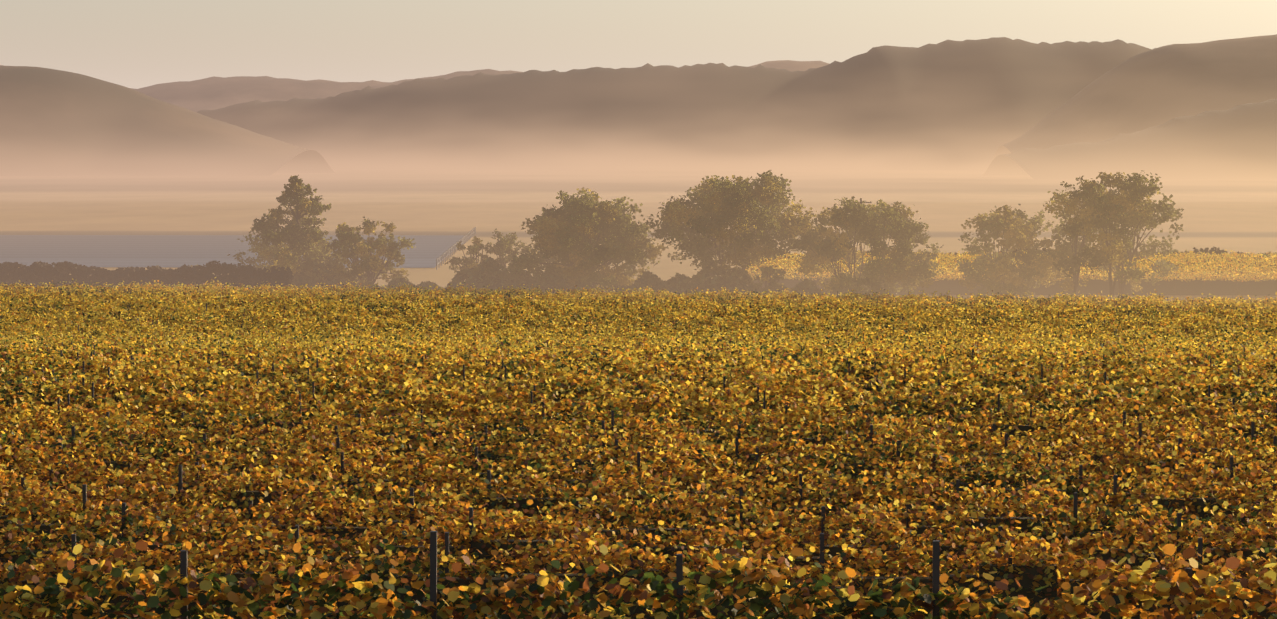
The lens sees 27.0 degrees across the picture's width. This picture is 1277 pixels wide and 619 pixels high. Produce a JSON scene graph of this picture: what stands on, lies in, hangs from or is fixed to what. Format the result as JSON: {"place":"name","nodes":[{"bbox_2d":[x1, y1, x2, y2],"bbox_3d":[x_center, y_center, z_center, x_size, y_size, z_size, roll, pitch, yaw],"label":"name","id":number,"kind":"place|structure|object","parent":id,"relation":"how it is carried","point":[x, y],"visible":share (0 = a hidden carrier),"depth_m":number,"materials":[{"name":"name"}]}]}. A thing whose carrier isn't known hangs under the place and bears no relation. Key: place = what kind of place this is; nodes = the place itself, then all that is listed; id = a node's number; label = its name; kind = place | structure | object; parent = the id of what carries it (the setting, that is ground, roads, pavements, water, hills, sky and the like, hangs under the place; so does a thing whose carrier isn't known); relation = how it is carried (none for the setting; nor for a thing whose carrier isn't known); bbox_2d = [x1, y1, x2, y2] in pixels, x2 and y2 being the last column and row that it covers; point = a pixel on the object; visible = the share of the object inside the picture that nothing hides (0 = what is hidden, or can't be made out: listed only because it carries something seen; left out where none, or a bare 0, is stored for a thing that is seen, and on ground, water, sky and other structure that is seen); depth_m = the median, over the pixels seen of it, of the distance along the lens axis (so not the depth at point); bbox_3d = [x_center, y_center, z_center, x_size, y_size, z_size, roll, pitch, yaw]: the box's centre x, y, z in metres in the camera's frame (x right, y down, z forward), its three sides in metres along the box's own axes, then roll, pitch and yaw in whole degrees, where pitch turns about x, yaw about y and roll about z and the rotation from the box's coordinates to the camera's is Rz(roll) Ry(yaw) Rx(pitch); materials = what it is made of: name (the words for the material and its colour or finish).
{"place":"outdoors","nodes":[
{"label":"outdoors","id":0,"kind":"place"},
{"bbox_2d":[0,65,334,175],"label":"bare hill","id":1,"kind":"structure","parent":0,"point":[54,122],"depth_m":1891.91,"materials":[{"name":"brown soil"}]},
{"bbox_2d":[131,60,828,111],"bbox_3d":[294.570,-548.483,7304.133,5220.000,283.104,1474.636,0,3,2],"label":"pale hill","id":2,"kind":"structure","parent":0,"point":[212,93],"depth_m":7296.14,"materials":[{"name":"brown plant"}]},
{"bbox_2d":[0,169,1276,301],"bbox_3d":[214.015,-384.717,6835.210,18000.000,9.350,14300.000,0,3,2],"label":"ground","id":3,"kind":"structure","parent":0,"point":[1236,216],"depth_m":768.58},
{"bbox_2d":[0,261,293,290],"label":"hedge","id":4,"kind":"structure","parent":3,"relation":"on","point":[36,273],"depth_m":234.08,"materials":[{"name":"green plant"}]},
{"bbox_2d":[0,235,472,267],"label":"lake","id":5,"kind":"structure","parent":3,"relation":"on","point":[138,250],"depth_m":370.06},
{"bbox_2d":[227,175,359,287],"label":"cypress tree","id":6,"kind":"object","parent":3,"relation":"on","point":[310,242],"visible":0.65,"depth_m":235.79,"materials":[{"name":"green plant"}]},
{"bbox_2d":[323,216,415,287],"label":"bushy tree","id":7,"kind":"object","parent":3,"relation":"on","point":[371,265],"visible":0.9,"depth_m":233.04,"materials":[{"name":"green plant"}]},
{"bbox_2d":[436,227,475,269],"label":"shoreline","id":8,"kind":"structure","parent":3,"relation":"on","point":[448,256],"depth_m":349.71,"materials":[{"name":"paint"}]},
{"bbox_2d":[445,236,495,276],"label":"tree","id":9,"kind":"object","parent":3,"relation":"on","point":[469,262],"visible":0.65,"depth_m":234.00,"materials":[{"name":"green plant"}]},
{"bbox_2d":[477,229,537,272],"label":"tree","id":10,"kind":"object","parent":3,"relation":"on","point":[501,248],"visible":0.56,"depth_m":234.78,"materials":[{"name":"green plant"}]},
{"bbox_2d":[246,257,846,296],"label":"hedge scrub","id":11,"kind":"object","parent":3,"relation":"on","point":[682,283],"visible":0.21,"depth_m":228.38,"materials":[{"name":"green plant"}]},
{"bbox_2d":[499,187,665,294],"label":"tree","id":12,"kind":"object","parent":3,"relation":"on","point":[573,234],"visible":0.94,"depth_m":228.33,"materials":[{"name":"green plant"}]},
{"bbox_2d":[0,291,1276,618],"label":"vineyard canes","id":13,"kind":"object","parent":3,"relation":"on","point":[1026,581],"visible":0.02,"depth_m":45.10,"materials":[{"name":"brown"}]},
{"bbox_2d":[0,388,1276,618],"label":"grapevines","id":14,"kind":"object","parent":13,"relation":"attached to","point":[490,600],"visible":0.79,"depth_m":44.99,"materials":[{"name":"yellow plant"}]},
{"bbox_2d":[0,277,1276,434],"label":"vineyard","id":15,"kind":"object","parent":13,"relation":"attached to","point":[1002,370],"visible":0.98,"depth_m":98.55,"materials":[{"name":"yellow plant"}]},
{"bbox_2d":[0,282,1276,618],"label":"vineyard posts","id":16,"kind":"object","parent":3,"relation":"on","point":[678,564],"visible":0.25,"depth_m":50.40,"materials":[{"name":"brown wood"}]},
{"bbox_2d":[641,170,822,278],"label":"tree","id":17,"kind":"object","parent":3,"relation":"on","point":[756,214],"visible":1,"depth_m":225.44,"materials":[{"name":"green plant"}]},
{"bbox_2d":[753,265,785,288],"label":"bush","id":18,"kind":"object","parent":3,"relation":"on","point":[769,271],"visible":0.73,"depth_m":224.85,"materials":[{"name":"green plant"}]},
{"bbox_2d":[782,196,942,297],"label":"tree","id":19,"kind":"object","parent":3,"relation":"on","point":[870,225],"visible":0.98,"depth_m":223.79,"materials":[{"name":"green plant"}]},
{"bbox_2d":[956,204,1067,297],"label":"tree","id":20,"kind":"object","parent":3,"relation":"on","point":[1025,275],"visible":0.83,"depth_m":222.64,"materials":[{"name":"green plant"}]},
{"bbox_2d":[753,259,1276,295],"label":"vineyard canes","id":21,"kind":"object","parent":3,"relation":"on","point":[1264,287],"visible":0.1,"depth_m":244.22,"materials":[{"name":"brown"}]},
{"bbox_2d":[741,248,1276,282],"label":"distant vineyard","id":22,"kind":"object","parent":21,"relation":"on","point":[1190,266],"visible":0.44,"depth_m":260.39,"materials":[{"name":"yellow plant"}]},
{"bbox_2d":[758,251,1274,297],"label":"vineyard stakes","id":23,"kind":"object","parent":3,"relation":"on","point":[1095,270],"visible":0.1,"depth_m":262.70,"materials":[{"name":"wood"}]},
{"bbox_2d":[1031,170,1183,298],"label":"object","id":24,"kind":"object","parent":3,"relation":"on","point":[1100,210],"visible":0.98,"depth_m":218.09,"materials":[{"name":"green plant"}]},
{"bbox_2d":[0,0,1276,88],"label":"sky","id":25,"kind":"structure","parent":0,"point":[135,44],"materials":[{"name":"beige"}]},
{"bbox_2d":[197,37,1154,169],"bbox_3d":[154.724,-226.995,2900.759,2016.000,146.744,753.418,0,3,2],"label":"hill ridge","id":26,"kind":"structure","parent":0,"point":[961,105],"depth_m":2773.77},
{"bbox_2d":[745,246,1270,263],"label":"hedge","id":27,"kind":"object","parent":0,"point":[1217,251],"depth_m":300.58,"materials":[{"name":"green plant"}]},
{"bbox_2d":[982,99,1276,179],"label":"hill","id":28,"kind":"structure","parent":0,"point":[1238,142],"depth_m":1584.16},
{"bbox_2d":[993,34,1276,158],"bbox_3d":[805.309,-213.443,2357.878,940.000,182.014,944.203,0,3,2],"label":"bare hill","id":29,"kind":"structure","parent":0,"point":[1151,88],"depth_m":2348.96,"materials":[{"name":"brown soil"}]}
]}

